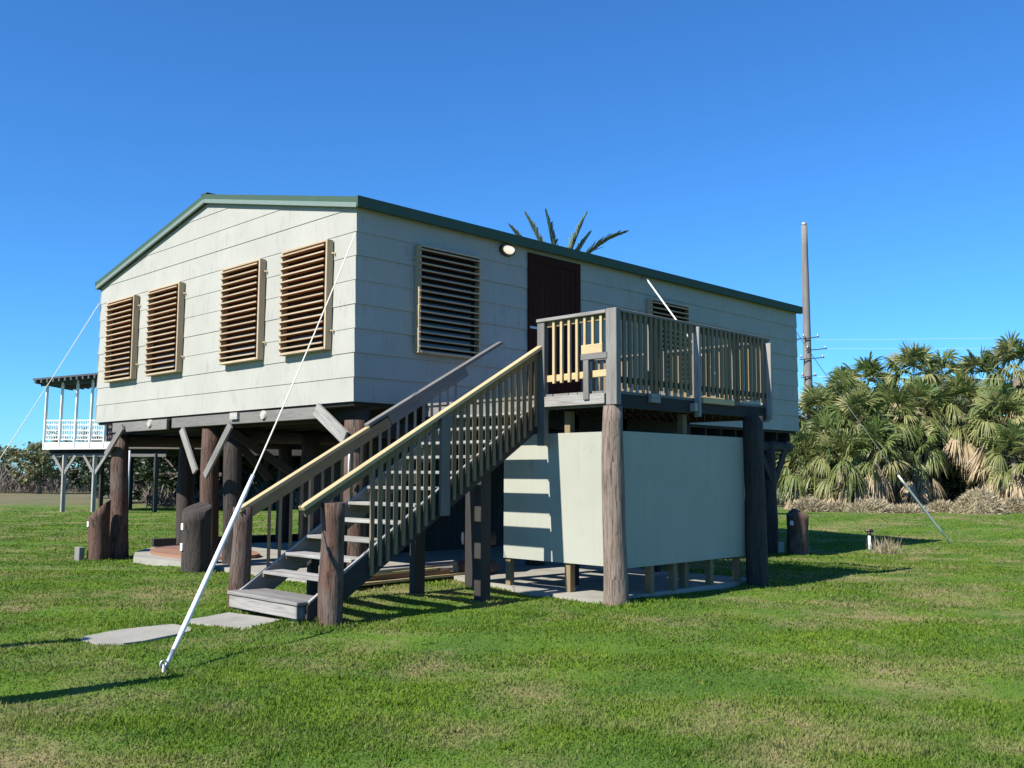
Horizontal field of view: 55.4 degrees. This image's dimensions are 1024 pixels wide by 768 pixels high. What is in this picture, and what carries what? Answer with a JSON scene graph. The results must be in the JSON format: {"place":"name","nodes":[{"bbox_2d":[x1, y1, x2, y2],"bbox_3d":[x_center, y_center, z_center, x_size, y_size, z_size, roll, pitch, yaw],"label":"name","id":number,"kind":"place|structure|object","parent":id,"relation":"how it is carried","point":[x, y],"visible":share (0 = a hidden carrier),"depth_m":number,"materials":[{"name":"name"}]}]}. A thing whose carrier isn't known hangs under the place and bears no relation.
{"place":"outdoors","nodes":[
{"label":"outdoors","id":0,"kind":"place"},
{"bbox_2d":[461,531,495,544],"bbox_3d":[-0.525,2.417,15.317,0.520,0.231,0.240,2,-5,-15],"label":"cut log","id":1,"kind":"object","parent":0,"point":[493,537],"visible":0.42,"depth_m":15.27,"materials":[{"name":"wood"}]},
{"bbox_2d":[0,473,1023,767],"bbox_3d":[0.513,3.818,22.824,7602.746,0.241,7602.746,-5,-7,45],"label":"ground","id":2,"kind":"structure","parent":0,"point":[26,501],"depth_m":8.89,"materials":[{"name":"green plant"}]},
{"bbox_2d":[0,444,19,482],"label":"leafy tree","id":3,"kind":"object","parent":2,"relation":"on","point":[6,454],"visible":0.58,"depth_m":77.66,"materials":[{"name":"green plant"}]},
{"bbox_2d":[2,427,72,493],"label":"leafy tree","id":4,"kind":"object","parent":2,"relation":"on","point":[40,457],"visible":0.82,"depth_m":72.77,"materials":[{"name":"green plant"}]},
{"bbox_2d":[0,304,98,458],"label":"guy wire","id":5,"kind":"object","parent":2,"relation":"attached to","point":[50,380],"visible":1,"depth_m":20.14,"materials":[{"name":"metal"}]},
{"bbox_2d":[74,547,84,560],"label":"timber block","id":6,"kind":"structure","parent":2,"relation":"on","point":[79,553],"depth_m":18.76,"materials":[{"name":"white wood"}]},
{"bbox_2d":[51,433,137,497],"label":"leafy tree","id":7,"kind":"object","parent":2,"relation":"on","point":[73,473],"visible":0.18,"depth_m":60.83,"materials":[{"name":"green plant"}]},
{"bbox_2d":[86,500,110,560],"bbox_3d":[-8.059,2.953,18.998,0.442,1.391,0.440,-5,-7,45],"label":"log stub","id":8,"kind":"object","parent":2,"relation":"on","point":[98,526],"visible":0.81,"depth_m":18.84,"materials":[{"name":"brown wood"}]},
{"bbox_2d":[67,427,152,501],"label":"leafy tree","id":9,"kind":"object","parent":2,"relation":"on","point":[136,493],"visible":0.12,"depth_m":51.15,"materials":[{"name":"green plant"}]},
{"bbox_2d":[0,459,256,493],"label":"scrub","id":10,"kind":"object","parent":2,"relation":"on","point":[54,485],"visible":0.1,"depth_m":75.01,"materials":[{"name":"green plant"}]},
{"bbox_2d":[80,624,190,644],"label":"stepping slab","id":11,"kind":"structure","parent":2,"relation":"on","point":[136,635],"depth_m":9.57,"materials":[{"name":"concrete"}]},
{"bbox_2d":[105,457,176,489],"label":"leafy tree","id":12,"kind":"object","parent":2,"relation":"on","point":[149,471],"visible":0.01,"depth_m":54.76,"materials":[{"name":"green plant"}]},
{"bbox_2d":[33,373,301,511],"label":"neighbour house","id":13,"kind":"structure","parent":2,"relation":"on","point":[74,449],"depth_m":39.97,"materials":[{"name":"white paint"}]},
{"bbox_2d":[134,456,222,499],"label":"leafy tree","id":14,"kind":"object","parent":2,"relation":"on","point":[144,473],"visible":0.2,"depth_m":45.84,"materials":[{"name":"green plant"}]},
{"bbox_2d":[180,502,211,572],"bbox_3d":[-5.227,2.636,16.096,0.497,1.343,0.510,-5,-7,45],"label":"log stub","id":15,"kind":"object","parent":2,"relation":"on","point":[195,550],"visible":0.84,"depth_m":15.91,"materials":[{"name":"brown wood"}]},
{"bbox_2d":[162,457,250,492],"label":"leafy tree","id":16,"kind":"object","parent":2,"relation":"on","point":[220,477],"visible":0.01,"depth_m":48.14,"materials":[{"name":"green plant"}]},
{"bbox_2d":[139,478,298,508],"bbox_3d":[-11.642,5.133,47.450,15.325,1.661,8.978,0,-5,-2],"label":"scrub","id":17,"kind":"object","parent":2,"relation":"on","point":[166,498],"visible":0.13,"depth_m":44.24,"materials":[{"name":"green plant"}]},
{"bbox_2d":[189,612,280,629],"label":"stepping slab","id":18,"kind":"structure","parent":2,"relation":"on","point":[227,619],"depth_m":10.49,"materials":[{"name":"concrete"}]},
{"bbox_2d":[220,469,273,489],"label":"leafy tree","id":19,"kind":"object","parent":2,"relation":"on","point":[247,479],"visible":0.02,"depth_m":51.46,"materials":[{"name":"green plant"}]},
{"bbox_2d":[159,234,354,672],"bbox_3d":[-2.538,0.148,10.954,0.052,5.205,5.825,0,-5,5],"label":"guy wire","id":20,"kind":"object","parent":2,"relation":"attached to","point":[206,578],"visible":0.96,"depth_m":9.05,"materials":[{"name":"metal"}]},
{"bbox_2d":[242,456,300,494],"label":"leafy tree","id":21,"kind":"object","parent":2,"relation":"on","point":[273,470],"visible":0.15,"depth_m":45.67,"materials":[{"name":"green plant"}]},
{"bbox_2d":[227,341,541,625],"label":"staircase","id":22,"kind":"structure","parent":2,"relation":"on","point":[334,584],"depth_m":11.83,"materials":[{"name":"wood"}]},
{"bbox_2d":[95,192,802,586],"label":"raised house","id":23,"kind":"structure","parent":2,"relation":"on","point":[211,308],"depth_m":16.62,"materials":[{"name":"paint"}]},
{"bbox_2d":[530,262,575,393],"bbox_3d":[0.723,-0.789,16.954,0.066,2.565,1.205,-5,-7,45],"label":"door","id":24,"kind":"structure","parent":23,"relation":"in","point":[554,287],"depth_m":17.05,"materials":[{"name":"red wood"}]},
{"bbox_2d":[641,277,714,373],"bbox_3d":[3.226,-1.016,18.525,1.576,2.175,0.072,-2,-6,22],"label":"brace rod","id":25,"kind":"object","parent":23,"relation":"attached to","point":[664,303],"visible":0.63,"depth_m":18.69,"materials":[{"name":"white metal"}]},
{"bbox_2d":[133,541,783,582],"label":"house slab","id":26,"kind":"structure","parent":2,"relation":"on","point":[146,557],"depth_m":18.02,"materials":[{"name":"concrete"}]},
{"bbox_2d":[150,544,259,559],"bbox_3d":[-5.987,3.265,18.980,3.422,0.064,1.861,-5,-7,45],"label":"plywood sheet","id":27,"kind":"object","parent":26,"relation":"on","point":[172,551],"visible":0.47,"depth_m":18.46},
{"bbox_2d":[152,534,297,546],"bbox_3d":[-6.269,3.467,21.688,3.424,0.170,0.120,4,-7,-38],"label":"timber","id":28,"kind":"object","parent":26,"relation":"on","point":[172,541],"visible":0.42,"depth_m":21.49,"materials":[{"name":"wood"}]},
{"bbox_2d":[437,566,452,570],"bbox_3d":[-1.589,2.947,15.314,2.500,0.055,0.250,5,-7,-42],"label":"plank","id":29,"kind":"object","parent":26,"relation":"on","point":[448,567],"depth_m":15.71,"materials":[{"name":"grey wood"}]},
{"bbox_2d":[508,208,628,253],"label":"feather palm","id":30,"kind":"object","parent":2,"relation":"on","point":[572,241],"visible":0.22,"depth_m":34.08,"materials":[{"name":"green plant"}]},
{"bbox_2d":[445,562,746,603],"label":"porch slab","id":31,"kind":"structure","parent":2,"relation":"on","point":[547,579],"depth_m":14.02,"materials":[{"name":"concrete"}]},
{"bbox_2d":[362,571,464,585],"bbox_3d":[-1.461,2.867,14.417,0.300,0.040,2.400,-5,-7,43],"label":"plank","id":32,"kind":"object","parent":31,"relation":"on","point":[452,574],"visible":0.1,"depth_m":14.11,"materials":[{"name":"brown wood"}]},
{"bbox_2d":[368,568,450,580],"bbox_3d":[-1.595,2.803,14.344,1.600,0.068,0.260,5,-7,-44],"label":"plank","id":33,"kind":"object","parent":32,"relation":"on","point":[440,571],"visible":0.46,"depth_m":14.19,"materials":[{"name":"wood"}]},
{"bbox_2d":[374,567,437,575],"bbox_3d":[-1.707,2.735,14.215,0.270,0.037,1.450,-5,-7,44],"label":"plank","id":34,"kind":"object","parent":33,"relation":"on","point":[405,571],"visible":0.4,"depth_m":14.10,"materials":[{"name":"brown wood"}]},
{"bbox_2d":[377,560,457,572],"bbox_3d":[-1.451,2.731,14.596,0.320,0.037,1.950,-4,-7,40],"label":"plank","id":35,"kind":"object","parent":34,"relation":"on","point":[407,566],"visible":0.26,"depth_m":14.54,"materials":[{"name":"grey wood"}]},
{"bbox_2d":[453,560,464,571],"bbox_3d":[-0.650,2.862,15.235,0.520,0.235,0.240,3,-6,-30],"label":"cut log","id":36,"kind":"object","parent":31,"relation":"on","point":[459,566],"visible":0.27,"depth_m":15.07,"materials":[{"name":"wood"}]},
{"bbox_2d":[490,561,498,574],"bbox_3d":[-0.405,2.855,15.063,0.240,0.244,0.520,-2,-6,25],"label":"cut log","id":37,"kind":"object","parent":31,"relation":"on","point":[494,567],"visible":0.27,"depth_m":15.12,"materials":[{"name":"brown wood"}]},
{"bbox_2d":[504,431,745,593],"bbox_3d":[1.660,1.801,14.030,2.050,2.095,2.980,-5,-7,45],"label":"shower enclosure","id":38,"kind":"object","parent":31,"relation":"on","point":[684,497],"visible":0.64,"depth_m":13.13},
{"bbox_2d":[425,307,772,605],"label":"porch deck","id":39,"kind":"structure","parent":2,"relation":"on","point":[613,410],"depth_m":13.22,"materials":[{"name":"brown wood"}]},
{"bbox_2d":[786,509,808,554],"bbox_3d":[6.358,3.406,21.697,0.522,1.238,0.493,-5,-7,45],"label":"log stub","id":40,"kind":"object","parent":2,"relation":"on","point":[797,532],"visible":0.84,"depth_m":21.53,"materials":[{"name":"brown wood"}]},
{"bbox_2d":[775,426,836,506],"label":"leafy tree","id":41,"kind":"object","parent":2,"relation":"on","point":[784,497],"visible":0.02,"depth_m":49.54,"materials":[{"name":"green plant"}]},
{"bbox_2d":[776,429,836,508],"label":"fan palm","id":42,"kind":"object","parent":2,"relation":"on","point":[800,442],"visible":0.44,"depth_m":46.19,"materials":[{"name":"green plant"}]},
{"bbox_2d":[787,495,829,511],"bbox_3d":[13.259,5.402,43.497,1.955,0.994,2.521,-5,-7,45],"label":"grass mound","id":43,"kind":"object","parent":2,"relation":"on","point":[809,504],"depth_m":43.02,"materials":[{"name":"beige plant"}]},
{"bbox_2d":[797,222,826,423],"bbox_3d":[16.244,-1.007,54.061,2.334,16.302,0.654,0,-5,0],"label":"utility pole","id":44,"kind":"object","parent":2,"relation":"on","point":[807,366],"visible":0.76,"depth_m":54.18,"materials":[{"name":"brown wood"}]},
{"bbox_2d":[847,338,965,339],"bbox_3d":[46.616,-3.081,52.161,59.718,1.164,0.010,0,-5,4],"label":"overhead line","id":45,"kind":"object","parent":44,"relation":"attached to","point":[868,339],"visible":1,"depth_m":53.80,"materials":[{"name":"metal"}]},
{"bbox_2d":[928,348,971,348],"bbox_3d":[46.614,-2.377,52.096,59.718,0.778,0.010,0,-5,4],"label":"overhead line","id":46,"kind":"object","parent":44,"relation":"attached to","point":[951,348],"visible":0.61,"depth_m":53.47,"materials":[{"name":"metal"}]},
{"bbox_2d":[793,458,844,498],"bbox_3d":[14.766,4.847,46.518,2.701,2.864,2.839,-5,-7,45],"label":"leafy shrub","id":47,"kind":"object","parent":2,"relation":"on","point":[801,475],"visible":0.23,"depth_m":46.11,"materials":[{"name":"green plant"}]},
{"bbox_2d":[791,408,848,496],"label":"fan palm","id":48,"kind":"object","parent":2,"relation":"on","point":[819,422],"visible":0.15,"depth_m":47.21,"materials":[{"name":"green plant"}]},
{"bbox_2d":[790,383,852,475],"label":"fan palm","id":49,"kind":"object","parent":2,"relation":"on","point":[809,400],"visible":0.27,"depth_m":48.31,"materials":[{"name":"green plant"}]},
{"bbox_2d":[826,499,851,511],"bbox_3d":[14.712,5.585,43.970,2.091,0.842,2.695,-5,-7,45],"label":"grass mound","id":50,"kind":"object","parent":2,"relation":"on","point":[839,506],"depth_m":43.45,"materials":[{"name":"beige plant"}]},
{"bbox_2d":[808,423,874,503],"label":"fan palm","id":51,"kind":"object","parent":2,"relation":"on","point":[843,487],"visible":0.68,"depth_m":44.66,"materials":[{"name":"living green palm leaves"},{"name":"dry dead fronds"},{"name":"bark"}]},
{"bbox_2d":[809,365,883,442],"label":"fan palm","id":52,"kind":"object","parent":2,"relation":"on","point":[843,375],"visible":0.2,"depth_m":49.30,"materials":[{"name":"living green palm leaves"},{"name":"dry dead fronds"},{"name":"bark"}]},
{"bbox_2d":[799,381,894,498],"bbox_3d":[18.955,3.265,55.289,9.073,7.694,9.021,-5,-7,45],"label":"leafy tree","id":53,"kind":"object","parent":2,"relation":"on","point":[837,400],"visible":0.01,"depth_m":54.64,"materials":[{"name":"green plant"}]},
{"bbox_2d":[825,384,900,491],"bbox_3d":[16.741,3.030,46.730,3.514,6.312,3.457,1,-5,-8],"label":"fan palm","id":54,"kind":"object","parent":2,"relation":"on","point":[859,401],"visible":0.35,"depth_m":46.40,"materials":[{"name":"living green palm leaves"},{"name":"dry dead fronds"},{"name":"bark"}]},
{"bbox_2d":[838,351,899,424],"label":"fan palm","id":55,"kind":"object","parent":2,"relation":"on","point":[867,366],"visible":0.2,"depth_m":52.67,"materials":[{"name":"living green palm leaves"},{"name":"dry dead fronds"},{"name":"bark"}]},
{"bbox_2d":[843,497,894,512],"bbox_3d":[15.881,5.456,42.958,2.420,1.044,3.226,-5,-7,45],"label":"grass mound","id":56,"kind":"object","parent":2,"relation":"on","point":[871,505],"depth_m":42.31,"materials":[{"name":"beige plant"}]},
{"bbox_2d":[865,529,872,549],"bbox_3d":[8.572,3.787,23.363,0.184,0.600,0.118,1,-5,-5],"label":"standpipe","id":57,"kind":"object","parent":2,"relation":"on","point":[868,531],"visible":0.9,"depth_m":23.34,"materials":[{"name":"white plastic"}]},
{"bbox_2d":[797,333,950,542],"bbox_3d":[9.187,1.552,24.486,5.695,5.316,0.060,3,-6,-32],"label":"guy wire","id":58,"kind":"object","parent":2,"relation":"attached to","point":[921,506],"visible":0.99,"depth_m":24.96,"materials":[{"name":"metal"}]},
{"bbox_2d":[837,413,912,501],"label":"fan palm","id":59,"kind":"object","parent":2,"relation":"on","point":[877,485],"visible":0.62,"depth_m":44.66,"materials":[{"name":"living green palm leaves"},{"name":"dry dead fronds"},{"name":"bark"}]},
{"bbox_2d":[863,535,914,554],"bbox_3d":[8.680,3.829,22.370,1.187,0.816,1.370,-5,-7,45],"label":"weed clump","id":60,"kind":"object","parent":2,"relation":"on","point":[884,549],"visible":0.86,"depth_m":22.36,"materials":[{"name":"beige plant"}]},
{"bbox_2d":[851,410,930,503],"bbox_3d":[20.879,3.916,53.711,6.952,6.108,7.018,-5,-7,45],"label":"leafy tree","id":61,"kind":"object","parent":2,"relation":"on","point":[889,502],"visible":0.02,"depth_m":52.80,"materials":[{"name":"green plant"}]},
{"bbox_2d":[857,379,932,504],"bbox_3d":[18.482,2.989,47.280,3.800,6.513,3.845,-5,-7,45],"label":"fan palm","id":62,"kind":"object","parent":2,"relation":"on","point":[897,395],"visible":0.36,"depth_m":46.82,"materials":[{"name":"living green palm leaves"},{"name":"dry dead fronds"},{"name":"bark"}]},
{"bbox_2d":[886,502,936,513],"bbox_3d":[17.322,5.504,42.490,2.254,0.855,2.874,-5,-7,45],"label":"grass mound","id":63,"kind":"object","parent":2,"relation":"on","point":[912,508],"depth_m":41.91,"materials":[{"name":"beige plant"}]},
{"bbox_2d":[878,339,950,503],"bbox_3d":[21.119,2.065,51.347,3.790,9.119,3.813,-5,-7,45],"label":"fan palm","id":64,"kind":"object","parent":2,"relation":"on","point":[910,357],"visible":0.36,"depth_m":51.29,"materials":[{"name":"living green palm leaves"},{"name":"dry dead fronds"},{"name":"bark"}]},
{"bbox_2d":[894,413,951,505],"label":"fan palm","id":65,"kind":"object","parent":2,"relation":"on","point":[922,487],"visible":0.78,"depth_m":45.96,"materials":[{"name":"living green palm leaves"},{"name":"dry dead fronds"},{"name":"bark"}]},
{"bbox_2d":[889,375,963,502],"bbox_3d":[20.660,2.938,48.928,3.414,6.939,3.497,3,-6,-25],"label":"fan palm","id":66,"kind":"object","parent":2,"relation":"on","point":[926,393],"visible":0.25,"depth_m":48.37,"materials":[{"name":"living green palm leaves"},{"name":"dry dead fronds"},{"name":"bark"}]},
{"bbox_2d":[926,498,952,511],"bbox_3d":[19.415,5.608,43.985,1.801,0.952,2.325,-5,-7,45],"label":"grass mound","id":67,"kind":"object","parent":2,"relation":"on","point":[939,505],"depth_m":43.53,"materials":[{"name":"beige plant"}]},
{"bbox_2d":[913,436,980,503],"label":"leafy tree","id":68,"kind":"object","parent":2,"relation":"on","point":[949,495],"visible":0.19,"depth_m":48.42,"materials":[{"name":"green plant"}]},
{"bbox_2d":[919,349,976,407],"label":"fan palm","id":69,"kind":"object","parent":2,"relation":"on","point":[948,364],"visible":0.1,"depth_m":56.22,"materials":[{"name":"green plant"}]},
{"bbox_2d":[929,368,996,493],"bbox_3d":[22.583,2.776,48.639,3.411,7.215,3.558,1,-5,-5],"label":"fan palm","id":70,"kind":"object","parent":2,"relation":"on","point":[960,456],"visible":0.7,"depth_m":48.16,"materials":[{"name":"living green palm leaves"},{"name":"dry dead fronds"},{"name":"bark"}]},
{"bbox_2d":[923,397,1017,503],"bbox_3d":[23.922,3.676,52.433,7.435,6.371,7.418,-5,-7,45],"label":"leafy tree","id":71,"kind":"object","parent":2,"relation":"on","point":[963,404],"visible":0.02,"depth_m":51.07,"materials":[{"name":"green plant"}]},
{"bbox_2d":[935,426,1023,499],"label":"leafy tree","id":72,"kind":"object","parent":2,"relation":"on","point":[977,446],"visible":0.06,"depth_m":48.68,"materials":[{"name":"green plant"}]},
{"bbox_2d":[947,487,1012,514],"bbox_3d":[20.161,5.111,42.045,2.582,1.445,3.388,-5,-7,45],"label":"grass mound","id":73,"kind":"object","parent":2,"relation":"on","point":[978,501],"depth_m":41.32,"materials":[{"name":"beige plant"}]},
{"bbox_2d":[952,345,1007,414],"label":"fan palm","id":74,"kind":"object","parent":2,"relation":"on","point":[970,363],"visible":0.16,"depth_m":52.79,"materials":[{"name":"green plant"}]},
{"bbox_2d":[958,381,1023,498],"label":"fan palm","id":75,"kind":"object","parent":2,"relation":"on","point":[998,399],"visible":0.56,"depth_m":46.52,"materials":[{"name":"living green palm leaves"},{"name":"dry dead fronds"},{"name":"bark"}]},
{"bbox_2d":[973,418,1023,500],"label":"fan palm","id":76,"kind":"object","parent":2,"relation":"on","point":[1013,483],"visible":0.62,"depth_m":44.32,"materials":[{"name":"green plant"}]},
{"bbox_2d":[980,330,1023,472],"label":"fan palm","id":77,"kind":"object","parent":2,"relation":"on","point":[1004,350],"visible":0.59,"depth_m":49.87,"materials":[{"name":"green plant"}]},
{"bbox_2d":[1004,495,1023,512],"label":"grass mound","id":78,"kind":"object","parent":2,"relation":"on","point":[1015,504],"depth_m":42.55,"materials":[{"name":"beige plant"}]},
{"bbox_2d":[0,0,1023,472],"label":"sky","id":79,"kind":"structure","parent":0,"point":[708,132],"materials":[{"name":"blue"}]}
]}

